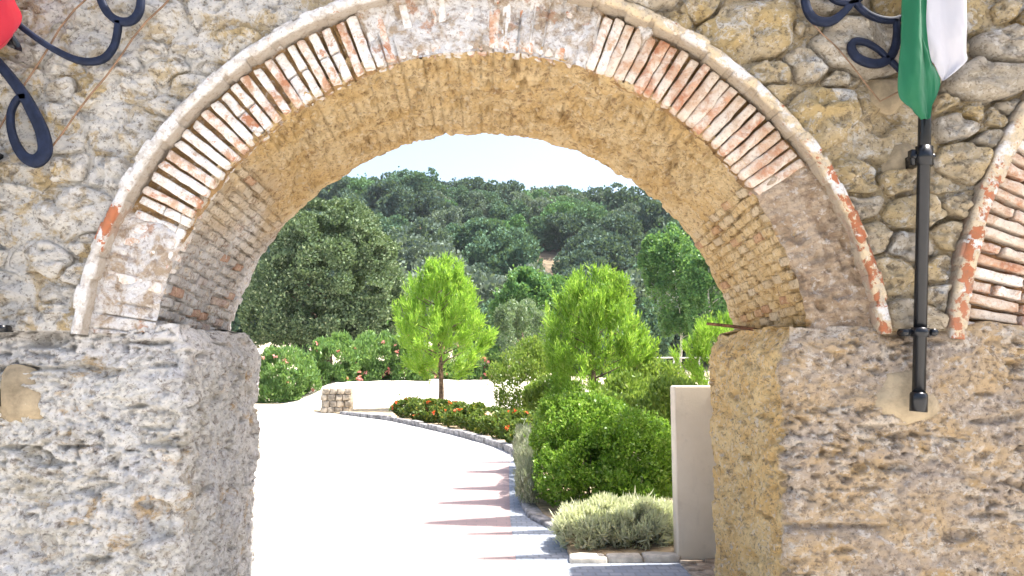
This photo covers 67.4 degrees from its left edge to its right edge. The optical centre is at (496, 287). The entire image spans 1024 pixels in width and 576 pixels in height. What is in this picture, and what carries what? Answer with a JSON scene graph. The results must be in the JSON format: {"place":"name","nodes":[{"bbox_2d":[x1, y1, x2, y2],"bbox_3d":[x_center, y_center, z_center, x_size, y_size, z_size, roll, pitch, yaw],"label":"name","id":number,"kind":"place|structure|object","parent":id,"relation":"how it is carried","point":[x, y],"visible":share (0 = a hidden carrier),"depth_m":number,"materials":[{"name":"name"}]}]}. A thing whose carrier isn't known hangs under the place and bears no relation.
{"place":"outdoors","nodes":[
{"label":"outdoors","id":0,"kind":"place"},
{"bbox_2d":[276,376,588,408],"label":"wall","id":1,"kind":"structure","parent":0,"point":[382,393],"depth_m":29.31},
{"bbox_2d":[257,342,324,403],"bbox_3d":[-8.671,3.553,31.170,3.431,2.820,2.776,0,-6,0],"label":"oleander","id":2,"kind":"object","parent":1,"relation":"on","point":[280,379],"visible":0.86,"depth_m":30.65,"materials":[{"name":"green plant"}]},
{"bbox_2d":[307,329,365,385],"bbox_3d":[-7.006,3.100,32.771,2.470,2.764,2.125,4,-7,-34],"label":"oleander","id":3,"kind":"object","parent":1,"relation":"on","point":[344,346],"visible":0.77,"depth_m":32.47,"materials":[{"name":"green plant"}]},
{"bbox_2d":[347,326,405,380],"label":"oleander","id":4,"kind":"object","parent":1,"relation":"on","point":[372,366],"visible":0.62,"depth_m":33.24,"materials":[{"name":"green plant"}]},
{"bbox_2d":[381,328,437,380],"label":"oleander","id":5,"kind":"object","parent":1,"relation":"on","point":[396,370],"visible":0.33,"depth_m":33.17,"materials":[{"name":"green plant"}]},
{"bbox_2d":[430,336,472,378],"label":"oleander","id":6,"kind":"object","parent":1,"relation":"on","point":[449,366],"visible":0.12,"depth_m":37.06,"materials":[{"name":"green plant"}]},
{"bbox_2d":[450,341,506,379],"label":"oleander","id":7,"kind":"object","parent":1,"relation":"on","point":[479,373],"visible":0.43,"depth_m":35.19,"materials":[{"name":"green plant"}]},
{"bbox_2d":[490,295,549,374],"bbox_3d":[1.171,2.723,35.917,2.825,4.781,2.466,-2,-6,18],"label":"olive tree","id":8,"kind":"object","parent":1,"relation":"on","point":[506,317],"visible":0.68,"depth_m":35.85,"materials":[{"name":"green plant"}]},
{"bbox_2d":[254,227,709,411],"bbox_3d":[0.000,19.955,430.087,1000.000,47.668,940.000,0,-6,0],"label":"terrain","id":9,"kind":"structure","parent":0,"point":[547,257],"depth_m":59.32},
{"bbox_2d":[231,296,259,332],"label":"holm oak","id":10,"kind":"object","parent":9,"relation":"on","point":[235,324],"visible":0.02,"depth_m":81.95,"materials":[{"name":"green plant"}]},
{"bbox_2d":[238,248,347,338],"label":"holm oak","id":11,"kind":"object","parent":9,"relation":"on","point":[329,272],"visible":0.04,"depth_m":82.64,"materials":[{"name":"green plant"}]},
{"bbox_2d":[237,190,413,380],"bbox_3d":[-9.388,-0.082,43.046,10.433,11.275,8.858,0,-6,0],"label":"holm oak","id":12,"kind":"object","parent":9,"relation":"on","point":[307,246],"visible":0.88,"depth_m":41.12,"materials":[{"name":"green plant"}]},
{"bbox_2d":[318,177,351,200],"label":"holm oak","id":13,"kind":"object","parent":9,"relation":"on","point":[332,187],"visible":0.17,"depth_m":190.40,"materials":[{"name":"green plant"}]},
{"bbox_2d":[338,172,375,195],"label":"holm oak","id":14,"kind":"object","parent":9,"relation":"on","point":[358,186],"visible":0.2,"depth_m":190.68,"materials":[{"name":"green plant"}]},
{"bbox_2d":[335,187,379,209],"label":"holm oak","id":15,"kind":"object","parent":9,"relation":"on","point":[368,201],"visible":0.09,"depth_m":171.11,"materials":[{"name":"green plant"}]},
{"bbox_2d":[361,180,408,209],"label":"holm oak","id":16,"kind":"object","parent":9,"relation":"on","point":[382,188],"visible":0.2,"depth_m":171.80,"materials":[{"name":"green plant"}]},
{"bbox_2d":[253,407,520,575],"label":"drive","id":17,"kind":"structure","parent":9,"relation":"on","point":[337,495],"depth_m":10.19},
{"bbox_2d":[339,411,552,529],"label":"planter kerb","id":18,"kind":"structure","parent":17,"relation":"on","point":[531,511],"depth_m":15.79,"materials":[{"name":"stone"}]},
{"bbox_2d":[380,462,519,575],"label":"path","id":19,"kind":"structure","parent":17,"relation":"on","point":[457,522],"depth_m":7.42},
{"bbox_2d":[509,461,690,575],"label":"gutter","id":20,"kind":"object","parent":17,"relation":"on","point":[539,551],"visible":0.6,"depth_m":6.17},
{"bbox_2d":[569,551,680,563],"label":"front kerb","id":21,"kind":"structure","parent":17,"relation":"on","point":[601,558],"depth_m":6.15,"materials":[{"name":"stone"}]},
{"bbox_2d":[374,211,410,235],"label":"holm oak","id":22,"kind":"object","parent":9,"relation":"on","point":[392,222],"visible":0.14,"depth_m":151.10,"materials":[{"name":"green plant"}]},
{"bbox_2d":[367,184,418,224],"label":"holm oak","id":23,"kind":"object","parent":9,"relation":"on","point":[401,201],"visible":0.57,"depth_m":167.23,"materials":[{"name":"green plant"}]},
{"bbox_2d":[381,166,419,186],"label":"holm oak","id":24,"kind":"object","parent":9,"relation":"on","point":[394,176],"visible":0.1,"depth_m":207.16,"materials":[{"name":"green plant"}]},
{"bbox_2d":[387,216,455,251],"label":"holm oak","id":25,"kind":"object","parent":9,"relation":"on","point":[429,230],"visible":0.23,"depth_m":134.30,"materials":[{"name":"green plant"}]},
{"bbox_2d":[398,167,446,193],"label":"holm oak","id":26,"kind":"object","parent":9,"relation":"on","point":[415,180],"visible":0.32,"depth_m":198.32,"materials":[{"name":"green plant"}]},
{"bbox_2d":[395,234,469,271],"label":"holm oak","id":27,"kind":"object","parent":9,"relation":"on","point":[412,254],"visible":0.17,"depth_m":119.15,"materials":[{"name":"green plant"}]},
{"bbox_2d":[414,190,457,228],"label":"holm oak","id":28,"kind":"object","parent":9,"relation":"on","point":[429,205],"visible":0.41,"depth_m":169.05,"materials":[{"name":"green plant"}]},
{"bbox_2d":[401,257,483,343],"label":"holm oak","id":29,"kind":"object","parent":9,"relation":"on","point":[416,269],"visible":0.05,"depth_m":82.15,"materials":[{"name":"green plant"}]},
{"bbox_2d":[427,205,463,233],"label":"holm oak","id":30,"kind":"object","parent":9,"relation":"on","point":[447,216],"visible":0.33,"depth_m":160.87,"materials":[{"name":"green plant"}]},
{"bbox_2d":[442,185,468,199],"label":"holm oak","id":31,"kind":"object","parent":9,"relation":"on","point":[457,190],"visible":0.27,"depth_m":199.35,"materials":[{"name":"green plant"}]},
{"bbox_2d":[450,192,475,213],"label":"holm oak","id":32,"kind":"object","parent":9,"relation":"on","point":[460,199],"visible":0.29,"depth_m":184.93,"materials":[{"name":"green plant"}]},
{"bbox_2d":[447,176,492,195],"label":"holm oak","id":33,"kind":"object","parent":9,"relation":"on","point":[471,184],"visible":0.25,"depth_m":209.89,"materials":[{"name":"green plant"}]},
{"bbox_2d":[461,207,486,223],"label":"holm oak","id":34,"kind":"object","parent":9,"relation":"on","point":[468,216],"visible":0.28,"depth_m":169.71,"materials":[{"name":"green plant"}]},
{"bbox_2d":[464,190,486,209],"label":"holm oak","id":35,"kind":"object","parent":9,"relation":"on","point":[478,198],"visible":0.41,"depth_m":192.70,"materials":[{"name":"green plant"}]},
{"bbox_2d":[447,217,507,253],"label":"holm oak","id":36,"kind":"object","parent":9,"relation":"on","point":[463,236],"visible":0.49,"depth_m":144.79,"materials":[{"name":"green plant"}]},
{"bbox_2d":[473,189,499,205],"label":"holm oak","id":37,"kind":"object","parent":9,"relation":"on","point":[491,196],"visible":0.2,"depth_m":199.84,"materials":[{"name":"green plant"}]},
{"bbox_2d":[458,298,519,356],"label":"holm oak","id":38,"kind":"object","parent":9,"relation":"on","point":[484,305],"visible":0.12,"depth_m":81.77,"materials":[{"name":"green plant"}]},
{"bbox_2d":[461,225,521,273],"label":"holm oak","id":39,"kind":"object","parent":9,"relation":"on","point":[493,242],"visible":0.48,"depth_m":135.58,"materials":[{"name":"green plant"}]},
{"bbox_2d":[314,408,674,555],"bbox_3d":[5.000,3.354,17.960,22.000,0.100,23.600,0,-6,0],"label":"planting bed","id":40,"kind":"object","parent":9,"relation":"on","point":[544,506],"visible":0.13,"depth_m":6.69,"materials":[{"name":"soil"}]},
{"bbox_2d":[320,387,352,412],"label":"rubble block","id":41,"kind":"structure","parent":40,"relation":"on","point":[336,399],"depth_m":24.35,"materials":[{"name":"stone"}]},
{"bbox_2d":[389,394,417,417],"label":"bedding plant","id":42,"kind":"object","parent":40,"relation":"on","point":[395,407],"visible":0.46,"depth_m":21.57,"materials":[{"name":"green plant"}]},
{"bbox_2d":[399,395,436,419],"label":"bedding plant","id":43,"kind":"object","parent":40,"relation":"on","point":[408,409],"visible":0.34,"depth_m":20.74,"materials":[{"name":"green plant"}]},
{"bbox_2d":[412,397,441,422],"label":"bedding plant","id":44,"kind":"object","parent":40,"relation":"on","point":[421,415],"visible":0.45,"depth_m":19.95,"materials":[{"name":"green plant"}]},
{"bbox_2d":[424,398,456,424],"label":"bedding plant","id":45,"kind":"object","parent":40,"relation":"on","point":[442,405],"visible":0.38,"depth_m":19.16,"materials":[{"name":"green plant"}]},
{"bbox_2d":[390,251,500,398],"bbox_3d":[-1.745,1.413,26.028,3.769,5.436,3.571,0,-6,0],"label":"pine tree","id":46,"kind":"object","parent":40,"relation":"on","point":[460,316],"visible":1,"depth_m":25.57,"materials":[{"name":"green plant"}]},
{"bbox_2d":[438,400,485,427],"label":"bedding plant","id":47,"kind":"object","parent":40,"relation":"on","point":[447,417],"visible":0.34,"depth_m":18.30,"materials":[{"name":"green plant"}]},
{"bbox_2d":[453,401,491,430],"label":"bedding plant","id":48,"kind":"object","parent":40,"relation":"on","point":[462,412],"visible":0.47,"depth_m":17.44,"materials":[{"name":"green plant"}]},
{"bbox_2d":[465,405,502,434],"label":"bedding plant","id":49,"kind":"object","parent":40,"relation":"on","point":[473,420],"visible":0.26,"depth_m":16.62,"materials":[{"name":"green plant"}]},
{"bbox_2d":[480,409,513,438],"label":"bedding plant","id":50,"kind":"object","parent":40,"relation":"on","point":[486,420],"visible":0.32,"depth_m":15.74,"materials":[{"name":"green plant"}]},
{"bbox_2d":[489,408,536,441],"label":"bedding plant","id":51,"kind":"object","parent":40,"relation":"on","point":[514,414],"visible":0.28,"depth_m":14.93,"materials":[{"name":"green plant"}]},
{"bbox_2d":[485,334,552,410],"bbox_3d":[0.702,2.525,20.907,2.027,2.547,1.688,0,-6,0],"label":"garden shrub","id":52,"kind":"object","parent":40,"relation":"on","point":[533,360],"visible":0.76,"depth_m":20.67,"materials":[{"name":"green plant"}]},
{"bbox_2d":[511,416,543,503],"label":"lavender clump","id":53,"kind":"object","parent":40,"relation":"on","point":[522,455],"visible":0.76,"depth_m":8.75,"materials":[{"name":"green plant"}]},
{"bbox_2d":[504,412,552,442],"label":"bedding plant","id":54,"kind":"object","parent":40,"relation":"on","point":[510,435],"visible":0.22,"depth_m":14.05,"materials":[{"name":"green plant"}]},
{"bbox_2d":[522,373,572,413],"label":"garden shrub","id":55,"kind":"object","parent":40,"relation":"on","point":[532,394],"visible":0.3,"depth_m":18.59,"materials":[{"name":"green plant"}]},
{"bbox_2d":[524,378,672,508],"bbox_3d":[1.097,1.760,8.485,1.931,1.531,1.583,-4,-7,34],"label":"round bush","id":56,"kind":"object","parent":40,"relation":"on","point":[606,439],"visible":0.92,"depth_m":8.15,"materials":[{"name":"green plant"}]},
{"bbox_2d":[538,262,661,395],"bbox_3d":[2.337,1.366,17.902,2.829,4.079,3.179,0,-6,0],"label":"pine tree","id":57,"kind":"object","parent":40,"relation":"on","point":[610,301],"visible":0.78,"depth_m":17.44,"materials":[{"name":"green plant"}]},
{"bbox_2d":[567,383,644,428],"bbox_3d":[1.851,2.242,13.025,1.515,1.268,1.219,0,-6,0],"label":"garden shrub","id":58,"kind":"object","parent":40,"relation":"on","point":[626,397],"visible":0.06,"depth_m":12.89,"materials":[{"name":"green plant"}]},
{"bbox_2d":[546,489,673,550],"bbox_3d":[1.101,2.080,6.760,1.315,0.616,0.957,0,-6,0],"label":"lavender clump","id":59,"kind":"object","parent":40,"relation":"on","point":[601,520],"visible":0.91,"depth_m":6.50,"materials":[{"name":"plant"}]},
{"bbox_2d":[592,367,664,406],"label":"garden shrub","id":60,"kind":"object","parent":40,"relation":"on","point":[624,382],"visible":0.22,"depth_m":14.16,"materials":[{"name":"green plant"}]},
{"bbox_2d":[622,344,691,391],"bbox_3d":[3.519,2.344,17.381,1.713,2.176,1.619,-3,-6,30],"label":"garden shrub","id":61,"kind":"object","parent":40,"relation":"on","point":[655,367],"visible":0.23,"depth_m":17.03,"materials":[{"name":"green plant"}]},
{"bbox_2d":[635,370,706,424],"bbox_3d":[2.972,2.160,12.871,1.394,1.567,1.189,0,-6,0],"label":"garden shrub","id":62,"kind":"object","parent":40,"relation":"on","point":[657,394],"visible":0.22,"depth_m":12.75,"materials":[{"name":"green plant"}]},
{"bbox_2d":[668,310,733,384],"bbox_3d":[5.718,2.037,19.932,2.562,3.012,2.366,0,-6,0],"label":"pine tree","id":63,"kind":"object","parent":40,"relation":"on","point":[703,334],"visible":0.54,"depth_m":19.81,"materials":[{"name":"green plant"}]},
{"bbox_2d":[480,179,524,200],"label":"holm oak","id":64,"kind":"object","parent":9,"relation":"on","point":[508,188],"visible":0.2,"depth_m":206.35,"materials":[{"name":"green plant"}]},
{"bbox_2d":[463,261,551,341],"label":"holm oak","id":65,"kind":"object","parent":9,"relation":"on","point":[488,281],"visible":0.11,"depth_m":89.92,"materials":[{"name":"green plant"}]},
{"bbox_2d":[486,213,528,231],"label":"holm oak","id":66,"kind":"object","parent":9,"relation":"on","point":[514,222],"visible":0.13,"depth_m":158.75,"materials":[{"name":"green plant"}]},
{"bbox_2d":[487,199,529,223],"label":"holm oak","id":67,"kind":"object","parent":9,"relation":"on","point":[497,211],"visible":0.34,"depth_m":173.69,"materials":[{"name":"green plant"}]},
{"bbox_2d":[0,0,1023,575],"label":"gate wall","id":68,"kind":"structure","parent":9,"relation":"on","point":[204,152],"depth_m":4.11,"materials":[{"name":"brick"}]},
{"bbox_2d":[0,153,13,405],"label":"flag pole","id":69,"kind":"object","parent":68,"relation":"attached to","point":[5,328],"visible":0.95,"depth_m":3.87,"materials":[{"name":"metal"}]},
{"bbox_2d":[0,0,21,51],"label":"flag","id":70,"kind":"object","parent":69,"relation":"attached to","point":[10,17],"visible":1,"depth_m":3.94,"materials":[{"name":"red fabric"}]},
{"bbox_2d":[0,0,85,127],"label":"cable","id":71,"kind":"object","parent":68,"relation":"attached to","point":[46,50],"visible":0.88,"depth_m":4.07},
{"bbox_2d":[0,0,144,167],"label":"scroll bracket","id":72,"kind":"object","parent":68,"relation":"attached to","point":[41,156],"visible":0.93,"depth_m":4.01,"materials":[{"name":"metal"}]},
{"bbox_2d":[53,0,169,146],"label":"cable","id":73,"kind":"object","parent":68,"relation":"attached to","point":[110,70],"visible":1,"depth_m":4.05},
{"bbox_2d":[706,322,758,330],"bbox_3d":[1.528,0.270,4.717,0.467,0.118,0.119,0,-6,0],"label":"iron bar","id":74,"kind":"object","parent":68,"relation":"attached to","point":[732,326],"visible":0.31,"depth_m":4.70,"materials":[{"name":"metal"}]},
{"bbox_2d":[800,0,900,72],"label":"scroll bracket","id":75,"kind":"object","parent":68,"relation":"attached to","point":[854,54],"visible":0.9,"depth_m":4.04,"materials":[{"name":"metal"}]},
{"bbox_2d":[812,24,897,101],"bbox_3d":[1.887,-1.214,4.062,0.496,0.472,0.019,0,-6,0],"label":"cable","id":76,"kind":"object","parent":68,"relation":"attached to","point":[840,51],"visible":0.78,"depth_m":4.05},
{"bbox_2d":[897,60,938,411],"bbox_3d":[2.212,-1.068,4.046,0.344,3.401,0.212,0,-6,0],"label":"flag pole","id":77,"kind":"object","parent":68,"relation":"attached to","point":[921,156],"visible":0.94,"depth_m":3.87,"materials":[{"name":"metal"}]},
{"bbox_2d":[898,0,966,119],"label":"flag","id":78,"kind":"object","parent":77,"relation":"hanging from","point":[935,31],"visible":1,"depth_m":3.87,"materials":[{"name":"green fabric"}]},
{"bbox_2d":[488,236,544,276],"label":"holm oak","id":79,"kind":"object","parent":9,"relation":"on","point":[523,253],"visible":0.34,"depth_m":133.02,"materials":[{"name":"green plant"}]},
{"bbox_2d":[503,226,536,260],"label":"holm oak","id":80,"kind":"object","parent":9,"relation":"on","point":[516,233],"visible":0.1,"depth_m":145.79,"materials":[{"name":"green plant"}]},
{"bbox_2d":[485,264,570,341],"bbox_3d":[2.606,2.637,58.093,6.355,8.863,5.559,-2,-6,22],"label":"broadleaf tree","id":81,"kind":"object","parent":9,"relation":"on","point":[524,282],"visible":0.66,"depth_m":56.92,"materials":[{"name":"green plant"}]},
{"bbox_2d":[507,191,555,223],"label":"holm oak","id":82,"kind":"object","parent":9,"relation":"on","point":[541,201],"visible":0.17,"depth_m":179.24,"materials":[{"name":"green plant"}]},
{"bbox_2d":[521,186,549,209],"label":"holm oak","id":83,"kind":"object","parent":9,"relation":"on","point":[535,194],"visible":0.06,"depth_m":190.99,"materials":[{"name":"green plant"}]},
{"bbox_2d":[529,215,563,252],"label":"holm oak","id":84,"kind":"object","parent":9,"relation":"on","point":[542,230],"visible":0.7,"depth_m":167.10,"materials":[{"name":"green plant"}]},
{"bbox_2d":[528,185,575,196],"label":"holm oak","id":85,"kind":"object","parent":9,"relation":"on","point":[561,190],"visible":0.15,"depth_m":205.61,"materials":[{"name":"green plant"}]},
{"bbox_2d":[538,199,585,240],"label":"holm oak","id":86,"kind":"object","parent":9,"relation":"on","point":[552,208],"visible":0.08,"depth_m":173.81,"materials":[{"name":"green plant"}]},
{"bbox_2d":[546,211,591,250],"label":"holm oak","id":87,"kind":"object","parent":9,"relation":"on","point":[561,222],"visible":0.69,"depth_m":165.63,"materials":[{"name":"green plant"}]},
{"bbox_2d":[560,232,594,265],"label":"holm oak","id":88,"kind":"object","parent":9,"relation":"on","point":[574,241],"visible":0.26,"depth_m":154.44,"materials":[{"name":"green plant"}]},
{"bbox_2d":[557,259,601,286],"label":"holm oak","id":89,"kind":"object","parent":9,"relation":"on","point":[567,272],"visible":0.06,"depth_m":130.43,"materials":[{"name":"green plant"}]},
{"bbox_2d":[551,248,609,274],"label":"holm oak","id":90,"kind":"object","parent":9,"relation":"on","point":[570,259],"visible":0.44,"depth_m":139.42,"materials":[{"name":"green plant"}]},
{"bbox_2d":[566,197,610,227],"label":"holm oak","id":91,"kind":"object","parent":9,"relation":"on","point":[600,211],"visible":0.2,"depth_m":170.04,"materials":[{"name":"green plant"}]},
{"bbox_2d":[558,311,622,374],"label":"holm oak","id":92,"kind":"object","parent":9,"relation":"on","point":[584,347],"visible":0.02,"depth_m":89.57,"materials":[{"name":"green plant"}]},
{"bbox_2d":[578,185,605,205],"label":"holm oak","id":93,"kind":"object","parent":9,"relation":"on","point":[593,191],"visible":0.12,"depth_m":202.88,"materials":[{"name":"green plant"}]},
{"bbox_2d":[571,222,612,244],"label":"holm oak","id":94,"kind":"object","parent":9,"relation":"on","point":[588,228],"visible":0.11,"depth_m":159.69,"materials":[{"name":"green plant"}]},
{"bbox_2d":[572,228,639,276],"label":"holm oak","id":95,"kind":"object","parent":9,"relation":"on","point":[616,257],"visible":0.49,"depth_m":142.31,"materials":[{"name":"green plant"}]},
{"bbox_2d":[588,208,650,255],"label":"holm oak","id":96,"kind":"object","parent":9,"relation":"on","point":[630,230],"visible":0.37,"depth_m":161.72,"materials":[{"name":"green plant"}]},
{"bbox_2d":[600,182,647,213],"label":"holm oak","id":97,"kind":"object","parent":9,"relation":"on","point":[623,196],"visible":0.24,"depth_m":184.94,"materials":[{"name":"green plant"}]},
{"bbox_2d":[611,202,640,214],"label":"holm oak","id":98,"kind":"object","parent":9,"relation":"on","point":[630,208],"visible":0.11,"depth_m":178.60,"materials":[{"name":"green plant"}]},
{"bbox_2d":[614,297,679,362],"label":"holm oak","id":99,"kind":"object","parent":9,"relation":"on","point":[664,345],"visible":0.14,"depth_m":93.83,"materials":[{"name":"green plant"}]},
{"bbox_2d":[634,195,670,234],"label":"holm oak","id":100,"kind":"object","parent":9,"relation":"on","point":[652,214],"visible":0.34,"depth_m":166.89,"materials":[{"name":"green plant"}]},
{"bbox_2d":[624,268,687,359],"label":"holm oak","id":101,"kind":"object","parent":9,"relation":"on","point":[637,280],"visible":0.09,"depth_m":98.91,"materials":[{"name":"green plant"}]},
{"bbox_2d":[646,219,691,240],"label":"holm oak","id":102,"kind":"object","parent":9,"relation":"on","point":[657,229],"visible":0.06,"depth_m":157.69,"materials":[{"name":"green plant"}]},
{"bbox_2d":[635,222,703,369],"bbox_3d":[14.406,0.953,62.093,5.512,13.374,4.979,3,-6,-28],"label":"poplar tree","id":103,"kind":"object","parent":9,"relation":"on","point":[659,259],"visible":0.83,"depth_m":61.46,"materials":[{"name":"green plant"}]},
{"bbox_2d":[667,307,710,363],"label":"holm oak","id":104,"kind":"object","parent":9,"relation":"on","point":[676,340],"visible":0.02,"depth_m":98.26,"materials":[{"name":"green plant"}]},
{"bbox_2d":[679,558,715,575],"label":"sett apron","id":105,"kind":"object","parent":9,"relation":"on","point":[697,567],"visible":0.16,"depth_m":5.95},
{"bbox_2d":[670,385,716,560],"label":"garden wall","id":106,"kind":"structure","parent":105,"relation":"on","point":[693,464],"depth_m":6.25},
{"bbox_2d":[677,246,730,348],"bbox_3d":[16.521,1.270,58.117,5.180,11.966,4.978,-3,-6,26],"label":"poplar tree","id":107,"kind":"object","parent":9,"relation":"on","point":[700,282],"visible":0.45,"depth_m":57.22,"materials":[{"name":"green plant"}]},
{"bbox_2d":[347,133,643,194],"label":"sky","id":108,"kind":"structure","parent":0,"point":[531,162],"materials":[{"name":"white"}]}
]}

